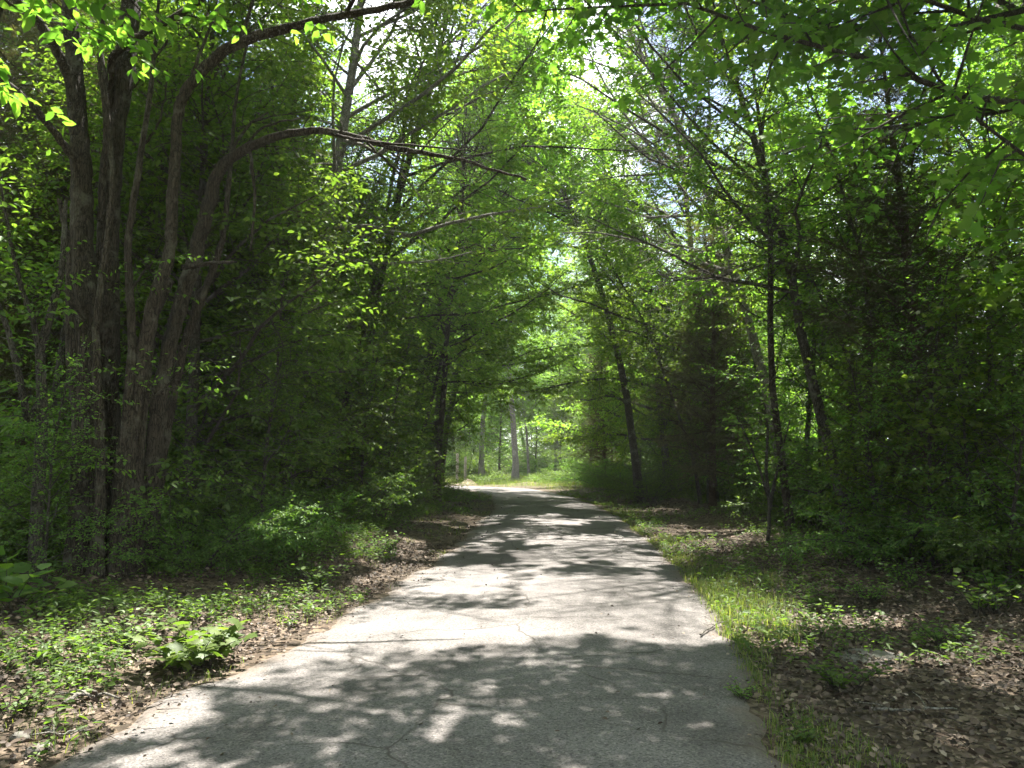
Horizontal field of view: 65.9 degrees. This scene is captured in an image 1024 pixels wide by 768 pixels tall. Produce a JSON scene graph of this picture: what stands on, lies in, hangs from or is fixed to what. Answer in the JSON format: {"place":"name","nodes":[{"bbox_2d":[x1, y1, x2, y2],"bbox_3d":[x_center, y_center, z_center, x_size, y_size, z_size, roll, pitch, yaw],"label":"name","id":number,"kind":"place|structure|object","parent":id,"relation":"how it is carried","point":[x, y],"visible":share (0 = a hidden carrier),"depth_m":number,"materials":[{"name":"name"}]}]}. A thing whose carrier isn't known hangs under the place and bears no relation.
{"place":"outdoors","nodes":[
{"label":"outdoors","id":0,"kind":"place"},
{"bbox_2d":[50,486,788,767],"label":"road","id":1,"kind":"structure","parent":0,"point":[537,663],"depth_m":5.53,"materials":[{"name":"grey asphalt"}]},
{"bbox_2d":[0,473,1023,767],"bbox_3d":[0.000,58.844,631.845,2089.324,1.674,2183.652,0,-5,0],"label":"ground","id":2,"kind":"structure","parent":0,"point":[462,517],"depth_m":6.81,"materials":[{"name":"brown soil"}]},
{"bbox_2d":[0,674,59,721],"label":"leafy plant","id":3,"kind":"object","parent":2,"relation":"on","point":[15,704],"visible":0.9,"depth_m":4.81,"materials":[{"name":"green plant"}]},
{"bbox_2d":[0,546,76,613],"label":"leafy plant","id":4,"kind":"object","parent":2,"relation":"on","point":[11,579],"visible":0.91,"depth_m":6.95,"materials":[{"name":"green plant"}]},
{"bbox_2d":[0,150,86,583],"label":"sapling","id":5,"kind":"object","parent":2,"relation":"on","point":[39,345],"visible":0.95,"depth_m":8.27,"materials":[{"name":"green plant"}]},
{"bbox_2d":[0,337,135,597],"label":"sapling","id":6,"kind":"object","parent":2,"relation":"on","point":[47,502],"visible":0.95,"depth_m":7.69,"materials":[{"name":"green plant"}]},
{"bbox_2d":[0,0,150,483],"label":"cedar tree","id":7,"kind":"object","parent":2,"relation":"on","point":[3,371],"visible":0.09,"depth_m":15.07,"materials":[{"name":"green plant"}]},
{"bbox_2d":[0,0,167,493],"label":"cedar tree","id":8,"kind":"object","parent":2,"relation":"on","point":[34,34],"visible":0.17,"depth_m":13.24,"materials":[{"name":"green plant"}]},
{"bbox_2d":[0,405,171,562],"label":"shrub","id":9,"kind":"object","parent":2,"relation":"on","point":[19,502],"visible":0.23,"depth_m":8.71,"materials":[{"name":"green plant"}]},
{"bbox_2d":[0,442,226,564],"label":"shrub","id":10,"kind":"object","parent":2,"relation":"on","point":[9,525],"visible":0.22,"depth_m":8.93,"materials":[{"name":"green plant"}]},
{"bbox_2d":[0,0,251,511],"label":"slender tree","id":11,"kind":"object","parent":2,"relation":"on","point":[61,349],"visible":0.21,"depth_m":12.33,"materials":[{"name":"green plant"}]},
{"bbox_2d":[90,608,181,649],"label":"leafy plant","id":12,"kind":"object","parent":2,"relation":"on","point":[159,626],"visible":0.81,"depth_m":6.34,"materials":[{"name":"green plant"}]},
{"bbox_2d":[0,0,338,532],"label":"young tree","id":13,"kind":"object","parent":2,"relation":"on","point":[149,250],"visible":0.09,"depth_m":12.00,"materials":[{"name":"green plant"}]},
{"bbox_2d":[44,483,328,582],"bbox_3d":[-3.889,1.809,9.478,3.204,1.386,3.611,5,-7,-43],"label":"shrub","id":14,"kind":"object","parent":2,"relation":"on","point":[175,549],"visible":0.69,"depth_m":9.12,"materials":[{"name":"green plant"}]},
{"bbox_2d":[41,94,335,522],"bbox_3d":[-5.262,-1.024,13.874,4.969,9.143,5.076,-2,-6,21],"label":"young tree","id":15,"kind":"object","parent":2,"relation":"on","point":[212,403],"visible":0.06,"depth_m":13.12,"materials":[{"name":"green plant"}]},
{"bbox_2d":[131,616,257,673],"bbox_3d":[-2.385,1.969,5.925,0.919,0.398,0.894,0,-5,0],"label":"leafy plant","id":16,"kind":"object","parent":2,"relation":"on","point":[193,650],"visible":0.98,"depth_m":5.86,"materials":[{"name":"green plant"}]},
{"bbox_2d":[0,0,424,135],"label":"broadleaf tree","id":17,"kind":"object","parent":2,"relation":"on","point":[45,12],"visible":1,"depth_m":7.45,"materials":[{"name":"green plant"}]},
{"bbox_2d":[0,0,427,551],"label":"young tree","id":18,"kind":"object","parent":2,"relation":"on","point":[194,400],"visible":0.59,"depth_m":11.09,"materials":[{"name":"green plant"}]},
{"bbox_2d":[161,281,310,512],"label":"sapling","id":19,"kind":"object","parent":2,"relation":"on","point":[232,439],"visible":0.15,"depth_m":13.11,"materials":[{"name":"green plant"}]},
{"bbox_2d":[165,457,334,541],"bbox_3d":[-4.544,1.876,12.099,3.495,1.603,3.438,3,-6,-32],"label":"shrub","id":20,"kind":"object","parent":2,"relation":"on","point":[257,511],"visible":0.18,"depth_m":11.63,"materials":[{"name":"green plant"}]},
{"bbox_2d":[135,0,373,374],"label":"cedar tree","id":21,"kind":"object","parent":2,"relation":"on","point":[351,325],"visible":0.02,"depth_m":17.20,"materials":[{"name":"green plant"}]},
{"bbox_2d":[169,246,352,549],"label":"sapling","id":22,"kind":"object","parent":2,"relation":"on","point":[268,431],"visible":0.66,"depth_m":11.14,"materials":[{"name":"green plant"}]},
{"bbox_2d":[160,477,369,574],"bbox_3d":[-3.438,1.859,10.538,3.077,1.434,3.128,-2,-5,20],"label":"shrub","id":23,"kind":"object","parent":2,"relation":"on","point":[285,522],"visible":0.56,"depth_m":10.15,"materials":[{"name":"green plant"}]},
{"bbox_2d":[0,0,536,578],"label":"broadleaf tree","id":24,"kind":"object","parent":2,"relation":"on","point":[92,302],"visible":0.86,"depth_m":9.31,"materials":[{"name":"brown plant"}]},
{"bbox_2d":[174,2,371,479],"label":"slender tree","id":25,"kind":"object","parent":2,"relation":"on","point":[326,83],"visible":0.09,"depth_m":16.47,"materials":[{"name":"green plant"}]},
{"bbox_2d":[181,274,370,517],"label":"sapling","id":26,"kind":"object","parent":2,"relation":"on","point":[313,480],"visible":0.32,"depth_m":13.53,"materials":[{"name":"green plant"}]},
{"bbox_2d":[171,86,399,517],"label":"young tree","id":27,"kind":"object","parent":2,"relation":"on","point":[334,450],"visible":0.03,"depth_m":16.34,"materials":[{"name":"green plant"}]},
{"bbox_2d":[182,30,410,526],"bbox_3d":[-4.056,-1.518,15.039,5.062,9.780,5.002,5,-7,-44],"label":"young tree","id":28,"kind":"object","parent":2,"relation":"on","point":[310,240],"visible":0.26,"depth_m":14.29,"materials":[{"name":"green plant"}]},
{"bbox_2d":[270,554,353,589],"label":"leafy plant","id":29,"kind":"object","parent":2,"relation":"on","point":[315,579],"visible":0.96,"depth_m":9.29,"materials":[{"name":"green plant"}]},
{"bbox_2d":[250,95,408,321],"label":"slender tree","id":30,"kind":"object","parent":2,"relation":"on","point":[361,151],"visible":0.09,"depth_m":19.67,"materials":[{"name":"green plant"}]},
{"bbox_2d":[228,7,460,516],"bbox_3d":[-4.319,-3.061,18.172,5.172,12.792,5.624,-1,-5,16],"label":"young tree","id":31,"kind":"object","parent":2,"relation":"on","point":[370,454],"visible":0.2,"depth_m":17.84,"materials":[{"name":"green plant"}]},
{"bbox_2d":[265,458,435,528],"bbox_3d":[-3.227,2.199,15.063,3.386,1.578,3.442,-1,-5,15],"label":"shrub","id":32,"kind":"object","parent":2,"relation":"on","point":[368,511],"visible":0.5,"depth_m":14.72,"materials":[{"name":"green plant"}]},
{"bbox_2d":[312,282,411,500],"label":"sapling","id":33,"kind":"object","parent":2,"relation":"on","point":[362,379],"visible":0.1,"depth_m":18.55,"materials":[{"name":"green plant"}]},
{"bbox_2d":[310,256,437,521],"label":"sapling","id":34,"kind":"object","parent":2,"relation":"on","point":[373,333],"visible":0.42,"depth_m":17.08,"materials":[{"name":"green plant"}]},
{"bbox_2d":[347,319,445,517],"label":"sapling","id":35,"kind":"object","parent":2,"relation":"on","point":[395,413],"visible":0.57,"depth_m":18.02,"materials":[{"name":"green plant"}]},
{"bbox_2d":[324,194,468,489],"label":"young tree","id":36,"kind":"object","parent":2,"relation":"on","point":[439,427],"visible":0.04,"depth_m":24.68,"materials":[{"name":"green plant"}]},
{"bbox_2d":[314,19,479,494],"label":"slender tree","id":37,"kind":"object","parent":2,"relation":"on","point":[422,194],"visible":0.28,"depth_m":19.02,"materials":[{"name":"green plant"}]},
{"bbox_2d":[199,0,599,521],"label":"broadleaf tree","id":38,"kind":"object","parent":2,"relation":"on","point":[406,115],"visible":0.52,"depth_m":15.84,"materials":[{"name":"green plant"}]},
{"bbox_2d":[334,451,472,515],"bbox_3d":[-2.933,2.486,19.348,3.749,1.748,3.812,2,-6,-25],"label":"shrub","id":39,"kind":"object","parent":2,"relation":"on","point":[428,483],"visible":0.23,"depth_m":19.42,"materials":[{"name":"green plant"}]},
{"bbox_2d":[370,163,515,465],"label":"slender tree","id":40,"kind":"object","parent":2,"relation":"on","point":[426,253],"visible":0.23,"depth_m":23.74,"materials":[{"name":"green plant"}]},
{"bbox_2d":[0,473,909,767],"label":"grass","id":41,"kind":"structure","parent":2,"relation":"on","point":[718,581],"depth_m":7.45,"materials":[{"name":"green plant"}]},
{"bbox_2d":[408,165,511,490],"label":"slender tree","id":42,"kind":"object","parent":2,"relation":"on","point":[440,368],"visible":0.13,"depth_m":26.04,"materials":[{"name":"green plant"}]},
{"bbox_2d":[304,0,672,509],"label":"broadleaf tree","id":43,"kind":"object","parent":2,"relation":"on","point":[509,165],"visible":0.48,"depth_m":18.93,"materials":[{"name":"green plant"}]},
{"bbox_2d":[391,109,588,453],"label":"broadleaf tree","id":44,"kind":"object","parent":2,"relation":"on","point":[523,319],"visible":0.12,"depth_m":29.75,"materials":[{"name":"green plant"}]},
{"bbox_2d":[400,13,589,481],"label":"broadleaf tree","id":45,"kind":"object","parent":2,"relation":"on","point":[505,196],"visible":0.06,"depth_m":32.37,"materials":[{"name":"green plant"}]},
{"bbox_2d":[371,28,619,500],"bbox_3d":[-1.089,-3.985,24.238,7.383,15.507,8.856,-3,-6,33],"label":"broadleaf tree","id":46,"kind":"object","parent":2,"relation":"on","point":[477,345],"visible":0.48,"depth_m":23.91,"materials":[{"name":"green plant"}]},
{"bbox_2d":[476,363,532,475],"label":"young tree","id":47,"kind":"object","parent":2,"relation":"on","point":[500,453],"visible":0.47,"depth_m":59.93,"materials":[{"name":"green plant"}]},
{"bbox_2d":[418,159,595,486],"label":"broadleaf tree","id":48,"kind":"object","parent":2,"relation":"on","point":[529,351],"visible":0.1,"depth_m":34.13,"materials":[{"name":"green plant"}]},
{"bbox_2d":[458,228,560,479],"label":"broadleaf tree","id":49,"kind":"object","parent":2,"relation":"on","point":[515,466],"visible":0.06,"depth_m":53.77,"materials":[{"name":"green plant"}]},
{"bbox_2d":[0,483,1023,761],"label":"ground cover","id":50,"kind":"object","parent":2,"relation":"on","point":[62,601],"visible":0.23,"depth_m":7.63,"materials":[{"name":"green plant"}]},
{"bbox_2d":[0,534,1023,767],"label":"twig debris","id":51,"kind":"object","parent":2,"relation":"on","point":[940,732],"visible":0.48,"depth_m":6.25,"materials":[{"name":"brown plant"}]},
{"bbox_2d":[384,0,649,502],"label":"broadleaf tree","id":52,"kind":"object","parent":2,"relation":"on","point":[634,454],"visible":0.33,"depth_m":26.78,"materials":[{"name":"green plant"}]},
{"bbox_2d":[489,344,561,478],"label":"broadleaf tree","id":53,"kind":"object","parent":2,"relation":"on","point":[522,410],"visible":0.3,"depth_m":55.73,"materials":[{"name":"green plant"}]},
{"bbox_2d":[512,249,598,472],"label":"broadleaf tree","id":54,"kind":"object","parent":2,"relation":"on","point":[554,344],"visible":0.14,"depth_m":60.53,"materials":[{"name":"green plant"}]},
{"bbox_2d":[529,379,585,475],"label":"young tree","id":55,"kind":"object","parent":2,"relation":"on","point":[555,408],"visible":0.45,"depth_m":54.70,"materials":[{"name":"green plant"}]},
{"bbox_2d":[565,328,628,475],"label":"cedar tree","id":56,"kind":"object","parent":2,"relation":"on","point":[595,451],"visible":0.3,"depth_m":39.79,"materials":[{"name":"green plant"}]},
{"bbox_2d":[518,146,676,464],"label":"broadleaf tree","id":57,"kind":"object","parent":2,"relation":"on","point":[576,370],"visible":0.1,"depth_m":38.32,"materials":[{"name":"green plant"}]},
{"bbox_2d":[545,454,656,487],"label":"shrub","id":58,"kind":"object","parent":2,"relation":"on","point":[581,468],"visible":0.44,"depth_m":37.97,"materials":[{"name":"green plant"}]},
{"bbox_2d":[499,61,719,492],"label":"broadleaf tree","id":59,"kind":"object","parent":2,"relation":"on","point":[588,380],"visible":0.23,"depth_m":30.74,"materials":[{"name":"green plant"}]},
{"bbox_2d":[543,212,706,503],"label":"slender tree","id":60,"kind":"object","parent":2,"relation":"on","point":[646,346],"visible":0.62,"depth_m":24.69,"materials":[{"name":"green plant"}]},
{"bbox_2d":[588,459,706,503],"bbox_3d":[4.629,3.324,26.824,3.692,1.738,3.881,-4,-6,37],"label":"shrub","id":61,"kind":"object","parent":2,"relation":"on","point":[660,490],"visible":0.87,"depth_m":26.50,"materials":[{"name":"green plant"}]},
{"bbox_2d":[513,15,792,504],"bbox_3d":[4.441,-4.549,25.944,9.026,17.295,10.110,0,-5,0],"label":"broadleaf tree","id":62,"kind":"object","parent":2,"relation":"on","point":[668,226],"visible":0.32,"depth_m":24.88,"materials":[{"name":"green plant"}]},
{"bbox_2d":[488,0,834,510],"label":"broadleaf tree","id":63,"kind":"object","parent":2,"relation":"on","point":[628,261],"visible":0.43,"depth_m":20.72,"materials":[{"name":"green plant"}]},
{"bbox_2d":[630,317,723,493],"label":"young tree","id":64,"kind":"object","parent":2,"relation":"on","point":[658,457],"visible":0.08,"depth_m":32.00,"materials":[{"name":"green plant"}]},
{"bbox_2d":[622,201,752,495],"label":"young tree","id":65,"kind":"object","parent":2,"relation":"on","point":[660,421],"visible":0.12,"depth_m":29.14,"materials":[{"name":"green plant"}]},
{"bbox_2d":[629,217,784,511],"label":"cedar tree","id":66,"kind":"object","parent":2,"relation":"on","point":[713,441],"visible":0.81,"depth_m":21.33,"materials":[{"name":"green needle"},{"name":"bark"}]},
{"bbox_2d":[669,208,788,504],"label":"young tree","id":67,"kind":"object","parent":2,"relation":"on","point":[723,371],"visible":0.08,"depth_m":24.50,"materials":[{"name":"green plant"}]},
{"bbox_2d":[449,0,1023,286],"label":"maple tree","id":68,"kind":"object","parent":2,"relation":"on","point":[918,48],"visible":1,"depth_m":8.65,"materials":[{"name":"green plant"}]},
{"bbox_2d":[489,0,997,540],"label":"broadleaf tree","id":69,"kind":"object","parent":2,"relation":"on","point":[671,102],"visible":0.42,"depth_m":15.55,"materials":[{"name":"green plant"}]},
{"bbox_2d":[702,333,821,510],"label":"sapling","id":70,"kind":"object","parent":2,"relation":"on","point":[760,394],"visible":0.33,"depth_m":20.79,"materials":[{"name":"green plant"}]},
{"bbox_2d":[655,0,870,531],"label":"slender tree","id":71,"kind":"object","parent":2,"relation":"on","point":[772,380],"visible":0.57,"depth_m":15.51,"materials":[{"name":"green plant"}]},
{"bbox_2d":[716,377,819,541],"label":"sapling","id":72,"kind":"object","parent":2,"relation":"on","point":[769,495],"visible":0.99,"depth_m":13.70,"materials":[{"name":"green plant"}]},
{"bbox_2d":[720,326,817,505],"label":"sapling","id":73,"kind":"object","parent":2,"relation":"on","point":[783,402],"visible":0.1,"depth_m":22.30,"materials":[{"name":"green plant"}]},
{"bbox_2d":[711,147,843,510],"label":"slender tree","id":74,"kind":"object","parent":2,"relation":"on","point":[765,342],"visible":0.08,"depth_m":20.91,"materials":[{"name":"green plant"}]},
{"bbox_2d":[658,123,914,515],"bbox_3d":[5.889,-1.198,16.105,4.896,8.864,3.782,2,-5,-17],"label":"slender tree","id":75,"kind":"object","parent":2,"relation":"on","point":[778,309],"visible":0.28,"depth_m":15.90,"materials":[{"name":"green plant"}]},
{"bbox_2d":[708,448,888,527],"bbox_3d":[7.090,2.540,18.702,5.200,2.250,5.862,-5,-7,44],"label":"shrub","id":76,"kind":"object","parent":2,"relation":"on","point":[774,508],"visible":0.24,"depth_m":17.97,"materials":[{"name":"green plant"}]},
{"bbox_2d":[720,69,877,518],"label":"slender tree","id":77,"kind":"object","parent":2,"relation":"on","point":[807,434],"visible":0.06,"depth_m":18.31,"materials":[{"name":"green plant"}]},
{"bbox_2d":[746,272,885,528],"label":"sapling","id":78,"kind":"object","parent":2,"relation":"on","point":[785,413],"visible":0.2,"depth_m":17.43,"materials":[{"name":"green plant"}]},
{"bbox_2d":[658,0,1023,99],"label":"broadleaf tree","id":79,"kind":"object","parent":2,"relation":"on","point":[854,15],"visible":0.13,"depth_m":12.98,"materials":[{"name":"green plant"}]},
{"bbox_2d":[795,653,893,694],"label":"leafy plant","id":80,"kind":"object","parent":2,"relation":"on","point":[831,676],"visible":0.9,"depth_m":5.37,"materials":[{"name":"green plant"}]},
{"bbox_2d":[740,7,956,529],"bbox_3d":[6.131,-1.445,14.062,3.351,9.169,4.277,-3,-6,30],"label":"slender tree","id":81,"kind":"object","parent":2,"relation":"on","point":[805,116],"visible":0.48,"depth_m":13.67,"materials":[{"name":"green plant"}]},
{"bbox_2d":[692,88,1005,534],"bbox_3d":[7.430,-1.300,17.021,5.986,11.015,6.116,3,-6,-31],"label":"young tree","id":82,"kind":"object","parent":2,"relation":"on","point":[801,386],"visible":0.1,"depth_m":16.80,"materials":[{"name":"green plant"}]},
{"bbox_2d":[797,326,962,560],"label":"sapling","id":83,"kind":"object","parent":2,"relation":"on","point":[855,458],"visible":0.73,"depth_m":11.43,"materials":[{"name":"green plant"}]},
{"bbox_2d":[766,463,1023,574],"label":"shrub","id":84,"kind":"object","parent":2,"relation":"on","point":[858,550],"visible":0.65,"depth_m":10.38,"materials":[{"name":"green plant"}]},
{"bbox_2d":[782,0,1023,521],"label":"cedar tree","id":85,"kind":"object","parent":2,"relation":"on","point":[901,219],"visible":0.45,"depth_m":12.70,"materials":[{"name":"green plant"}]},
{"bbox_2d":[817,129,1023,533],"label":"young tree","id":86,"kind":"object","parent":2,"relation":"on","point":[844,429],"visible":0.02,"depth_m":14.99,"materials":[{"name":"green plant"}]},
{"bbox_2d":[826,216,1020,565],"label":"sapling","id":87,"kind":"object","parent":2,"relation":"on","point":[899,343],"visible":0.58,"depth_m":10.47,"materials":[{"name":"green plant"}]},
{"bbox_2d":[825,494,1023,566],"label":"shrub","id":88,"kind":"object","parent":2,"relation":"on","point":[992,518],"visible":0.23,"depth_m":10.53,"materials":[{"name":"green plant"}]},
{"bbox_2d":[837,498,1023,589],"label":"shrub","id":89,"kind":"object","parent":2,"relation":"on","point":[983,548],"visible":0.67,"depth_m":9.13,"materials":[{"name":"green plant"}]},
{"bbox_2d":[856,232,1023,571],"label":"sapling","id":90,"kind":"object","parent":2,"relation":"on","point":[1005,341],"visible":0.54,"depth_m":10.04,"materials":[{"name":"green plant"}]},
{"bbox_2d":[902,611,986,647],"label":"leafy plant","id":91,"kind":"object","parent":2,"relation":"on","point":[937,636],"visible":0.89,"depth_m":6.84,"materials":[{"name":"green plant"}]},
{"bbox_2d":[884,258,1023,578],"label":"sapling","id":92,"kind":"object","parent":2,"relation":"on","point":[946,432],"visible":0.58,"depth_m":9.98,"materials":[{"name":"green plant"}]},
{"bbox_2d":[884,297,1023,584],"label":"sapling","id":93,"kind":"object","parent":2,"relation":"on","point":[1012,513],"visible":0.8,"depth_m":9.19,"materials":[{"name":"green plant"}]},
{"bbox_2d":[885,0,1023,500],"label":"slender tree","id":94,"kind":"object","parent":2,"relation":"on","point":[984,141],"visible":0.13,"depth_m":12.87,"materials":[{"name":"green plant"}]},
{"bbox_2d":[911,567,1023,617],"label":"leafy plant","id":95,"kind":"object","parent":2,"relation":"on","point":[978,600],"visible":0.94,"depth_m":7.89,"materials":[{"name":"green plant"}]},
{"bbox_2d":[917,242,1023,502],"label":"sapling","id":96,"kind":"object","parent":2,"relation":"on","point":[1015,378],"visible":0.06,"depth_m":11.98,"materials":[{"name":"green plant"}]},
{"bbox_2d":[924,0,1023,489],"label":"slender tree","id":97,"kind":"object","parent":2,"relation":"on","point":[1000,197],"visible":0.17,"depth_m":12.06,"materials":[{"name":"green plant"}]},
{"bbox_2d":[925,39,1023,542],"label":"sapling","id":98,"kind":"object","parent":2,"relation":"on","point":[994,294],"visible":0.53,"depth_m":9.70,"materials":[{"name":"green plant"}]},
{"bbox_2d":[937,0,1023,348],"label":"broadleaf tree","id":99,"kind":"object","parent":2,"relation":"on","point":[1013,73],"visible":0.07,"depth_m":20.90,"materials":[{"name":"green plant"}]},
{"bbox_2d":[5,0,1023,453],"label":"sky","id":100,"kind":"structure","parent":0,"point":[374,2],"materials":[{"name":"white"}]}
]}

